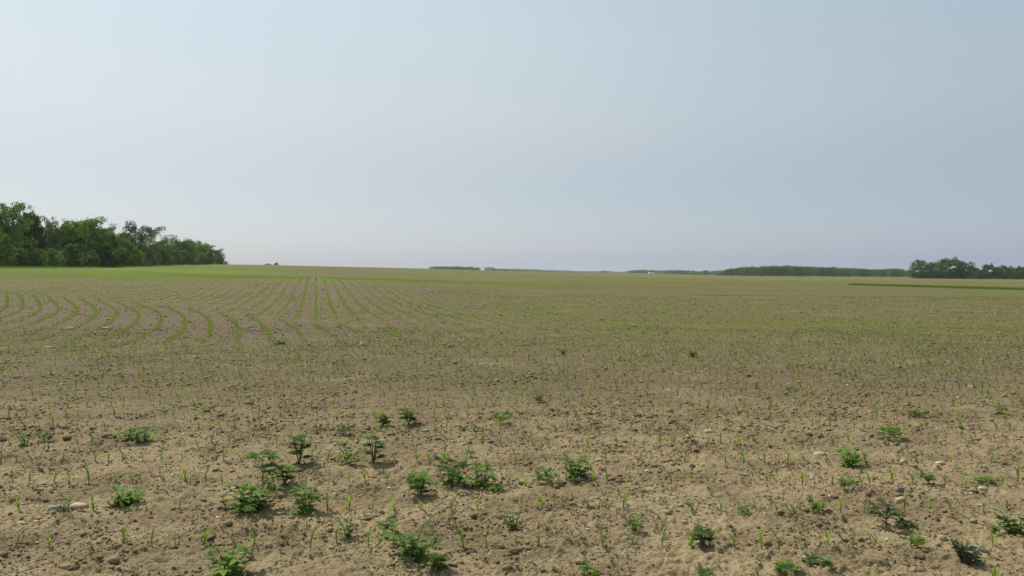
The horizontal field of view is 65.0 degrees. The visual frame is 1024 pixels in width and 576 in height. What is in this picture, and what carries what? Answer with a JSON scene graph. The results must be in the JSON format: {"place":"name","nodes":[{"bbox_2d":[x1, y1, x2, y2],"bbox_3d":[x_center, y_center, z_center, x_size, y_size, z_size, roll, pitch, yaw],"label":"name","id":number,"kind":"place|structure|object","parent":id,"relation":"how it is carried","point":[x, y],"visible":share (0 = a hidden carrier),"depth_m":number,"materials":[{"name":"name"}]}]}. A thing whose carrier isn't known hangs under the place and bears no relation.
{"place":"outdoors","nodes":[
{"label":"outdoors","id":0,"kind":"place"},
{"bbox_2d":[0,264,1023,575],"bbox_3d":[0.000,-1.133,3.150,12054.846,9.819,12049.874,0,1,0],"label":"ground","id":1,"kind":"structure","parent":0,"point":[666,558],"depth_m":9.00,"materials":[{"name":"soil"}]},
{"bbox_2d":[0,233,18,266],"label":"shrub","id":2,"kind":"object","parent":1,"relation":"on","point":[4,243],"visible":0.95,"depth_m":159.94,"materials":[{"name":"green plant"}]},
{"bbox_2d":[0,212,18,248],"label":"tree","id":3,"kind":"object","parent":1,"relation":"on","point":[5,229],"visible":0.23,"depth_m":175.79,"materials":[{"name":"green plant"}]},
{"bbox_2d":[0,201,40,266],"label":"tree","id":4,"kind":"object","parent":1,"relation":"on","point":[15,209],"visible":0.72,"depth_m":170.62,"materials":[{"name":"green plant"}]},
{"bbox_2d":[9,247,32,265],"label":"shrub","id":5,"kind":"object","parent":1,"relation":"on","point":[21,259],"visible":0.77,"depth_m":163.38,"materials":[{"name":"green plant"}]},
{"bbox_2d":[11,424,38,447],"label":"weed","id":6,"kind":"object","parent":1,"relation":"on","point":[23,442],"visible":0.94,"depth_m":8.00,"materials":[{"name":"green plant"}]},
{"bbox_2d":[11,210,47,253],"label":"tree","id":7,"kind":"object","parent":1,"relation":"on","point":[36,228],"visible":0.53,"depth_m":179.20,"materials":[{"name":"green plant"}]},
{"bbox_2d":[25,246,47,266],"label":"shrub","id":8,"kind":"object","parent":1,"relation":"on","point":[38,257],"visible":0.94,"depth_m":165.48,"materials":[{"name":"green plant"}]},
{"bbox_2d":[36,430,53,441],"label":"weed","id":9,"kind":"object","parent":1,"relation":"on","point":[44,434],"visible":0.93,"depth_m":8.15,"materials":[{"name":"green plant"}]},
{"bbox_2d":[34,215,62,264],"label":"tree","id":10,"kind":"object","parent":1,"relation":"on","point":[49,229],"visible":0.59,"depth_m":183.48,"materials":[{"name":"green plant"}]},
{"bbox_2d":[45,247,67,266],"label":"shrub","id":11,"kind":"object","parent":1,"relation":"on","point":[53,254],"visible":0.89,"depth_m":171.39,"materials":[{"name":"green plant"}]},
{"bbox_2d":[57,504,71,512],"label":"weed","id":12,"kind":"object","parent":1,"relation":"on","point":[63,508],"visible":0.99,"depth_m":5.68,"materials":[{"name":"green plant"}]},
{"bbox_2d":[45,218,84,253],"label":"tree","id":13,"kind":"object","parent":1,"relation":"on","point":[63,229],"visible":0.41,"depth_m":188.59,"materials":[{"name":"green plant"}]},
{"bbox_2d":[58,243,85,266],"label":"shrub","id":14,"kind":"object","parent":1,"relation":"on","point":[74,256],"visible":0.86,"depth_m":177.38,"materials":[{"name":"green plant"}]},
{"bbox_2d":[69,502,88,509],"bbox_3d":[-3.143,1.589,5.845,0.123,0.060,0.109,0,1,-5],"label":"stone","id":15,"kind":"object","parent":1,"relation":"on","point":[76,505],"visible":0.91,"depth_m":5.81,"materials":[{"name":"beige stone"}]},
{"bbox_2d":[56,215,120,262],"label":"tree","id":16,"kind":"object","parent":1,"relation":"on","point":[87,225],"visible":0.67,"depth_m":193.29,"materials":[{"name":"green plant"}]},
{"bbox_2d":[80,250,101,266],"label":"shrub","id":17,"kind":"object","parent":1,"relation":"on","point":[89,261],"visible":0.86,"depth_m":183.77,"materials":[{"name":"green plant"}]},
{"bbox_2d":[83,223,124,263],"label":"tree","id":18,"kind":"object","parent":1,"relation":"on","point":[112,239],"visible":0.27,"depth_m":204.12,"materials":[{"name":"green plant"}]},
{"bbox_2d":[96,244,118,266],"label":"shrub","id":19,"kind":"object","parent":1,"relation":"on","point":[109,257],"visible":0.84,"depth_m":195.38,"materials":[{"name":"green plant"}]},
{"bbox_2d":[0,264,220,267],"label":"wood verge","id":20,"kind":"structure","parent":1,"relation":"on","point":[91,266],"depth_m":174.55,"materials":[{"name":"green plant"}]},
{"bbox_2d":[0,228,228,266],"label":"woodland","id":21,"kind":"object","parent":1,"relation":"on","point":[92,258],"visible":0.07,"depth_m":192.49,"materials":[{"name":"green plant"}]},
{"bbox_2d":[107,231,134,263],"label":"tree","id":22,"kind":"object","parent":1,"relation":"on","point":[123,241],"visible":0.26,"depth_m":218.33,"materials":[{"name":"green plant"}]},
{"bbox_2d":[110,247,133,265],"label":"shrub","id":23,"kind":"object","parent":1,"relation":"on","point":[122,258],"visible":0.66,"depth_m":211.64,"materials":[{"name":"green plant"}]},
{"bbox_2d":[99,483,151,506],"bbox_3d":[-2.862,1.533,5.957,0.361,0.208,0.303,0,1,-3],"label":"weed","id":24,"kind":"object","parent":1,"relation":"on","point":[122,496],"visible":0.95,"depth_m":5.94,"materials":[{"name":"green plant"}]},
{"bbox_2d":[121,526,133,543],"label":"corn seedling","id":25,"kind":"object","parent":1,"relation":"on","point":[123,534],"visible":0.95,"depth_m":5.00,"materials":[{"name":"green plant"}]},
{"bbox_2d":[125,245,145,265],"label":"shrub","id":26,"kind":"object","parent":1,"relation":"on","point":[138,257],"visible":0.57,"depth_m":225.94,"materials":[{"name":"green plant"}]},
{"bbox_2d":[122,220,154,265],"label":"tree","id":27,"kind":"object","parent":1,"relation":"on","point":[140,236],"visible":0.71,"depth_m":235.38,"materials":[{"name":"green plant"}]},
{"bbox_2d":[114,423,165,442],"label":"weed","id":28,"kind":"object","parent":1,"relation":"on","point":[136,431],"visible":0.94,"depth_m":8.20,"materials":[{"name":"green plant"}]},
{"bbox_2d":[135,246,156,265],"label":"shrub","id":29,"kind":"object","parent":1,"relation":"on","point":[149,258],"visible":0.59,"depth_m":243.58,"materials":[{"name":"green plant"}]},
{"bbox_2d":[138,226,166,263],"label":"tree","id":30,"kind":"object","parent":1,"relation":"on","point":[152,232],"visible":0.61,"depth_m":254.89,"materials":[{"name":"green plant"}]},
{"bbox_2d":[155,248,169,265],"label":"shrub","id":31,"kind":"object","parent":1,"relation":"on","point":[162,251],"visible":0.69,"depth_m":274.38,"materials":[{"name":"green plant"}]},
{"bbox_2d":[151,239,175,263],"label":"tree","id":32,"kind":"object","parent":1,"relation":"on","point":[166,246],"visible":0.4,"depth_m":285.01,"materials":[{"name":"green plant"}]},
{"bbox_2d":[159,234,182,262],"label":"tree","id":33,"kind":"object","parent":1,"relation":"on","point":[171,243],"visible":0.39,"depth_m":309.65,"materials":[{"name":"green plant"}]},
{"bbox_2d":[167,249,184,264],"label":"shrub","id":34,"kind":"object","parent":1,"relation":"on","point":[171,252],"visible":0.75,"depth_m":304.76,"materials":[{"name":"green plant"}]},
{"bbox_2d":[172,238,195,263],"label":"tree","id":35,"kind":"object","parent":1,"relation":"on","point":[186,243],"visible":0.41,"depth_m":334.19,"materials":[{"name":"green plant"}]},
{"bbox_2d":[181,252,195,264],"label":"shrub","id":36,"kind":"object","parent":1,"relation":"on","point":[189,255],"visible":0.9,"depth_m":329.14,"materials":[{"name":"green plant"}]},
{"bbox_2d":[183,239,207,263],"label":"tree","id":37,"kind":"object","parent":1,"relation":"on","point":[198,245],"visible":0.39,"depth_m":358.97,"materials":[{"name":"green plant"}]},
{"bbox_2d":[194,252,208,263],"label":"shrub","id":38,"kind":"object","parent":1,"relation":"on","point":[201,258],"visible":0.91,"depth_m":351.13,"materials":[{"name":"green plant"}]},
{"bbox_2d":[196,527,211,545],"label":"corn seedling","id":39,"kind":"object","parent":1,"relation":"on","point":[207,531],"visible":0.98,"depth_m":5.00,"materials":[{"name":"green plant"}]},
{"bbox_2d":[202,243,216,263],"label":"tree","id":40,"kind":"object","parent":1,"relation":"on","point":[210,256],"visible":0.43,"depth_m":384.56,"materials":[{"name":"green plant"}]},
{"bbox_2d":[208,247,225,262],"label":"tree","id":41,"kind":"object","parent":1,"relation":"on","point":[218,252],"visible":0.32,"depth_m":409.83,"materials":[{"name":"green plant"}]},
{"bbox_2d":[199,544,257,575],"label":"weed","id":42,"kind":"object","parent":1,"relation":"on","point":[232,562],"visible":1,"depth_m":4.51,"materials":[{"name":"green plant"}]},
{"bbox_2d":[216,476,282,513],"bbox_3d":[-1.861,1.492,5.770,0.464,0.285,0.465,-1,1,-30],"label":"weed","id":43,"kind":"object","parent":1,"relation":"on","point":[254,494],"visible":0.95,"depth_m":5.75,"materials":[{"name":"green plant"}]},
{"bbox_2d":[242,449,293,489],"bbox_3d":[-1.928,1.457,6.319,0.378,0.317,0.370,1,1,34],"label":"weed","id":44,"kind":"object","parent":1,"relation":"on","point":[251,455],"visible":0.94,"depth_m":6.32,"materials":[{"name":"green plant"}]},
{"bbox_2d":[275,464,298,482],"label":"weed","id":45,"kind":"object","parent":1,"relation":"on","point":[287,476],"visible":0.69,"depth_m":6.45,"materials":[{"name":"green plant"}]},
{"bbox_2d":[281,433,314,463],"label":"weed","id":46,"kind":"object","parent":1,"relation":"on","point":[301,446],"visible":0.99,"depth_m":7.16,"materials":[{"name":"green plant"}]},
{"bbox_2d":[276,483,327,515],"bbox_3d":[-1.480,1.502,5.733,0.371,0.252,0.300,0,1,19],"label":"weed","id":47,"kind":"object","parent":1,"relation":"on","point":[304,509],"visible":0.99,"depth_m":5.69,"materials":[{"name":"green plant"}]},
{"bbox_2d":[298,525,319,547],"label":"corn seedling","id":48,"kind":"object","parent":1,"relation":"on","point":[313,533],"visible":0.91,"depth_m":5.01,"materials":[{"name":"green plant"}]},
{"bbox_2d":[335,423,353,433],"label":"weed","id":49,"kind":"object","parent":1,"relation":"on","point":[344,428],"visible":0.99,"depth_m":8.48,"materials":[{"name":"green plant"}]},
{"bbox_2d":[335,515,355,538],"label":"weed","id":50,"kind":"object","parent":1,"relation":"on","point":[346,528],"visible":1,"depth_m":5.17,"materials":[{"name":"green plant"}]},
{"bbox_2d":[332,442,359,464],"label":"weed","id":51,"kind":"object","parent":1,"relation":"on","point":[344,454],"visible":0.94,"depth_m":7.16,"materials":[{"name":"green plant"}]},
{"bbox_2d":[359,434,386,462],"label":"weed","id":52,"kind":"object","parent":1,"relation":"on","point":[371,437],"visible":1,"depth_m":7.25,"materials":[{"name":"green plant"}]},
{"bbox_2d":[374,413,391,425],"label":"weed","id":53,"kind":"object","parent":1,"relation":"on","point":[383,420],"visible":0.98,"depth_m":9.05,"materials":[{"name":"green plant"}]},
{"bbox_2d":[374,518,396,531],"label":"weed","id":54,"kind":"object","parent":1,"relation":"on","point":[389,524],"visible":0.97,"depth_m":5.25,"materials":[{"name":"green plant"}]},
{"bbox_2d":[396,407,420,424],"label":"weed","id":55,"kind":"object","parent":1,"relation":"on","point":[408,414],"visible":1,"depth_m":9.10,"materials":[{"name":"green plant"}]},
{"bbox_2d":[380,520,440,563],"bbox_3d":[-0.617,1.534,4.789,0.386,0.213,0.398,0,1,-2],"label":"weed","id":56,"kind":"object","parent":1,"relation":"on","point":[417,549],"visible":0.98,"depth_m":4.78,"materials":[{"name":"green plant"}]},
{"bbox_2d":[402,471,437,495],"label":"weed","id":57,"kind":"object","parent":1,"relation":"on","point":[420,482],"visible":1,"depth_m":6.17,"materials":[{"name":"green plant"}]},
{"bbox_2d":[427,551,452,572],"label":"weed","id":58,"kind":"object","parent":1,"relation":"on","point":[435,561],"visible":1,"depth_m":4.58,"materials":[{"name":"green plant"}]},
{"bbox_2d":[429,266,480,269],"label":"distant copse","id":59,"kind":"object","parent":1,"relation":"on","point":[459,268],"visible":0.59,"depth_m":1180.41,"materials":[{"name":"green plant"}]},
{"bbox_2d":[432,455,488,488],"bbox_3d":[-0.470,1.486,6.475,0.496,0.298,0.390,1,1,40],"label":"weed","id":60,"kind":"object","parent":1,"relation":"on","point":[449,469],"visible":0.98,"depth_m":6.45,"materials":[{"name":"green plant"}]},
{"bbox_2d":[452,525,468,546],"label":"corn seedling","id":61,"kind":"object","parent":1,"relation":"on","point":[460,533],"visible":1,"depth_m":5.02,"materials":[{"name":"green plant"}]},
{"bbox_2d":[461,462,499,488],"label":"weed","id":62,"kind":"object","parent":1,"relation":"on","point":[485,479],"visible":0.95,"depth_m":6.47,"materials":[{"name":"green plant"}]},
{"bbox_2d":[490,483,505,490],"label":"weed","id":63,"kind":"object","parent":1,"relation":"on","point":[498,485],"visible":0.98,"depth_m":6.32,"materials":[{"name":"green plant"}]},
{"bbox_2d":[492,412,509,423],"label":"weed","id":64,"kind":"object","parent":1,"relation":"on","point":[503,416],"visible":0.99,"depth_m":9.11,"materials":[{"name":"green plant"}]},
{"bbox_2d":[0,265,1023,575],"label":"corn crop","id":65,"kind":"object","parent":1,"relation":"on","point":[350,279],"visible":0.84,"depth_m":20.96,"materials":[{"name":"green plant"}]},
{"bbox_2d":[0,288,1023,575],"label":"soil clods","id":66,"kind":"object","parent":1,"relation":"on","point":[942,536],"visible":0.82,"depth_m":8.11,"materials":[{"name":"brown soil"}]},
{"bbox_2d":[0,282,1023,575],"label":"weed film","id":67,"kind":"object","parent":1,"relation":"on","point":[420,568],"visible":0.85,"depth_m":19.28,"materials":[{"name":"green plant"}]},
{"bbox_2d":[502,510,523,529],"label":"weed","id":68,"kind":"object","parent":1,"relation":"on","point":[513,525],"visible":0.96,"depth_m":5.36,"materials":[{"name":"green plant"}]},
{"bbox_2d":[531,465,559,483],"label":"weed","id":69,"kind":"object","parent":1,"relation":"on","point":[551,475],"visible":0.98,"depth_m":6.56,"materials":[{"name":"green plant"}]},
{"bbox_2d":[494,268,619,272],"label":"distant treeline","id":70,"kind":"object","parent":1,"relation":"on","point":[537,270],"visible":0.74,"depth_m":1644.08,"materials":[{"name":"green plant"}]},
{"bbox_2d":[559,452,591,478],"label":"weed","id":71,"kind":"object","parent":1,"relation":"on","point":[574,468],"visible":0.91,"depth_m":6.67,"materials":[{"name":"green plant"}]},
{"bbox_2d":[579,562,600,574],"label":"weed","id":72,"kind":"object","parent":1,"relation":"on","point":[586,568],"visible":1,"depth_m":4.54,"materials":[{"name":"green plant"}]},
{"bbox_2d":[626,515,643,530],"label":"weed","id":73,"kind":"object","parent":1,"relation":"on","point":[636,524],"visible":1,"depth_m":5.28,"materials":[{"name":"green plant"}]},
{"bbox_2d":[620,269,724,274],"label":"woods","id":74,"kind":"object","parent":1,"relation":"on","point":[677,272],"visible":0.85,"depth_m":1359.22,"materials":[{"name":"green plant"}]},
{"bbox_2d":[689,524,715,544],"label":"weed","id":75,"kind":"object","parent":1,"relation":"on","point":[698,530],"visible":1,"depth_m":5.01,"materials":[{"name":"green plant"}]},
{"bbox_2d":[694,564,716,575],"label":"weed","id":76,"kind":"object","parent":1,"relation":"on","point":[704,570],"visible":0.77,"depth_m":4.50,"materials":[{"name":"green plant"}]},
{"bbox_2d":[739,506,753,515],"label":"weed","id":77,"kind":"object","parent":1,"relation":"on","point":[747,511],"visible":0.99,"depth_m":5.72,"materials":[{"name":"green plant"}]},
{"bbox_2d":[765,526,789,549],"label":"corn seedling","id":78,"kind":"object","parent":1,"relation":"on","point":[779,544],"visible":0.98,"depth_m":5.04,"materials":[{"name":"green plant"}]},
{"bbox_2d":[772,559,802,573],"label":"weed","id":79,"kind":"object","parent":1,"relation":"on","point":[782,565],"visible":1,"depth_m":4.55,"materials":[{"name":"green plant"}]},
{"bbox_2d":[717,265,914,276],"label":"wood","id":80,"kind":"object","parent":1,"relation":"on","point":[789,270],"visible":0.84,"depth_m":899.74,"materials":[{"name":"green plant"}]},
{"bbox_2d":[805,494,827,510],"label":"weed","id":81,"kind":"object","parent":1,"relation":"on","point":[821,505],"visible":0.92,"depth_m":5.81,"materials":[{"name":"green plant"}]},
{"bbox_2d":[802,551,833,568],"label":"weed","id":82,"kind":"object","parent":1,"relation":"on","point":[825,561],"visible":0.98,"depth_m":4.67,"materials":[{"name":"green plant"}]},
{"bbox_2d":[837,476,852,488],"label":"weed","id":83,"kind":"object","parent":1,"relation":"on","point":[844,483],"visible":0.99,"depth_m":6.28,"materials":[{"name":"green plant"}]},
{"bbox_2d":[828,442,868,468],"bbox_3d":[2.993,1.503,7.159,0.314,0.217,0.286,-1,1,-39],"label":"weed","id":84,"kind":"object","parent":1,"relation":"on","point":[852,460],"visible":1,"depth_m":7.14,"materials":[{"name":"green plant"}]},
{"bbox_2d":[860,498,906,526],"bbox_3d":[2.500,1.550,5.412,0.298,0.203,0.278,1,1,28],"label":"weed","id":85,"kind":"object","parent":1,"relation":"on","point":[875,511],"visible":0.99,"depth_m":5.42,"materials":[{"name":"green plant"}]},
{"bbox_2d":[875,424,905,437],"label":"weed","id":86,"kind":"object","parent":1,"relation":"on","point":[889,429],"visible":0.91,"depth_m":8.29,"materials":[{"name":"green plant"}]},
{"bbox_2d":[895,496,904,503],"bbox_3d":[2.874,1.574,5.942,0.078,0.063,0.051,0,1,19],"label":"stone","id":87,"kind":"object","parent":1,"relation":"on","point":[899,500],"visible":0.77,"depth_m":5.93,"materials":[{"name":"beige stone"}]},
{"bbox_2d":[892,517,918,527],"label":"weed","id":88,"kind":"object","parent":1,"relation":"on","point":[902,520],"visible":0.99,"depth_m":5.38,"materials":[{"name":"green plant"}]},
{"bbox_2d":[899,530,922,546],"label":"corn seedling","id":89,"kind":"object","parent":1,"relation":"on","point":[912,537],"visible":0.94,"depth_m":4.99,"materials":[{"name":"green plant"}]},
{"bbox_2d":[908,536,926,546],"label":"weed","id":90,"kind":"object","parent":1,"relation":"on","point":[920,541],"visible":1,"depth_m":4.98,"materials":[{"name":"green plant"}]},
{"bbox_2d":[907,259,934,278],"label":"tree","id":91,"kind":"object","parent":1,"relation":"on","point":[918,264],"visible":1,"depth_m":558.18,"materials":[{"name":"green plant"}]},
{"bbox_2d":[916,468,938,484],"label":"weed","id":92,"kind":"object","parent":1,"relation":"on","point":[928,477],"visible":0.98,"depth_m":6.49,"materials":[{"name":"green plant"}]},
{"bbox_2d":[926,262,945,278],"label":"tree","id":93,"kind":"object","parent":1,"relation":"on","point":[935,275],"visible":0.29,"depth_m":573.39,"materials":[{"name":"green plant"}]},
{"bbox_2d":[848,283,1023,289],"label":"grass strip","id":94,"kind":"object","parent":1,"relation":"on","point":[975,287],"depth_m":141.50,"materials":[{"name":"green plant"}]},
{"bbox_2d":[933,257,968,278],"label":"tree","id":95,"kind":"object","parent":1,"relation":"on","point":[949,273],"visible":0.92,"depth_m":562.39,"materials":[{"name":"green plant"}]},
{"bbox_2d":[952,260,977,278],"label":"tree","id":96,"kind":"object","parent":1,"relation":"on","point":[968,272],"visible":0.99,"depth_m":557.31,"materials":[{"name":"green plant"}]},
{"bbox_2d":[947,537,985,564],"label":"weed","id":97,"kind":"object","parent":1,"relation":"on","point":[963,556],"visible":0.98,"depth_m":4.70,"materials":[{"name":"green plant"}]},
{"bbox_2d":[910,272,1023,278],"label":"undergrowth","id":98,"kind":"object","parent":1,"relation":"on","point":[939,277],"visible":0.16,"depth_m":600.36,"materials":[{"name":"green plant"}]},
{"bbox_2d":[972,269,987,278],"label":"tree","id":99,"kind":"object","parent":1,"relation":"on","point":[978,272],"visible":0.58,"depth_m":574.40,"materials":[{"name":"green plant"}]},
{"bbox_2d":[969,474,998,482],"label":"weed","id":100,"kind":"object","parent":1,"relation":"on","point":[987,479],"visible":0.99,"depth_m":6.55,"materials":[{"name":"green plant"}]},
{"bbox_2d":[980,263,998,278],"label":"tree","id":101,"kind":"object","parent":1,"relation":"on","point":[984,272],"visible":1,"depth_m":558.70,"materials":[{"name":"green plant"}]},
{"bbox_2d":[989,524,1001,534],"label":"weed","id":102,"kind":"object","parent":1,"relation":"on","point":[994,528],"visible":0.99,"depth_m":5.18,"materials":[{"name":"green plant"}]},
{"bbox_2d":[996,264,1013,278],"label":"tree","id":103,"kind":"object","parent":1,"relation":"on","point":[1004,275],"visible":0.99,"depth_m":558.29,"materials":[{"name":"green plant"}]},
{"bbox_2d":[988,508,1023,534],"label":"weed","id":104,"kind":"object","parent":1,"relation":"on","point":[1015,526],"visible":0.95,"depth_m":5.28,"materials":[{"name":"green plant"}]},
{"bbox_2d":[1012,266,1023,278],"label":"tree","id":105,"kind":"object","parent":1,"relation":"on","point":[1021,274],"visible":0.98,"depth_m":559.85,"materials":[{"name":"green plant"}]},
{"bbox_2d":[0,302,1023,575],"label":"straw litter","id":106,"kind":"object","parent":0,"point":[508,374],"visible":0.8,"depth_m":16.68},
{"bbox_2d":[0,0,1023,273],"label":"sky","id":107,"kind":"structure","parent":0,"point":[577,135],"materials":[{"name":"blue"}]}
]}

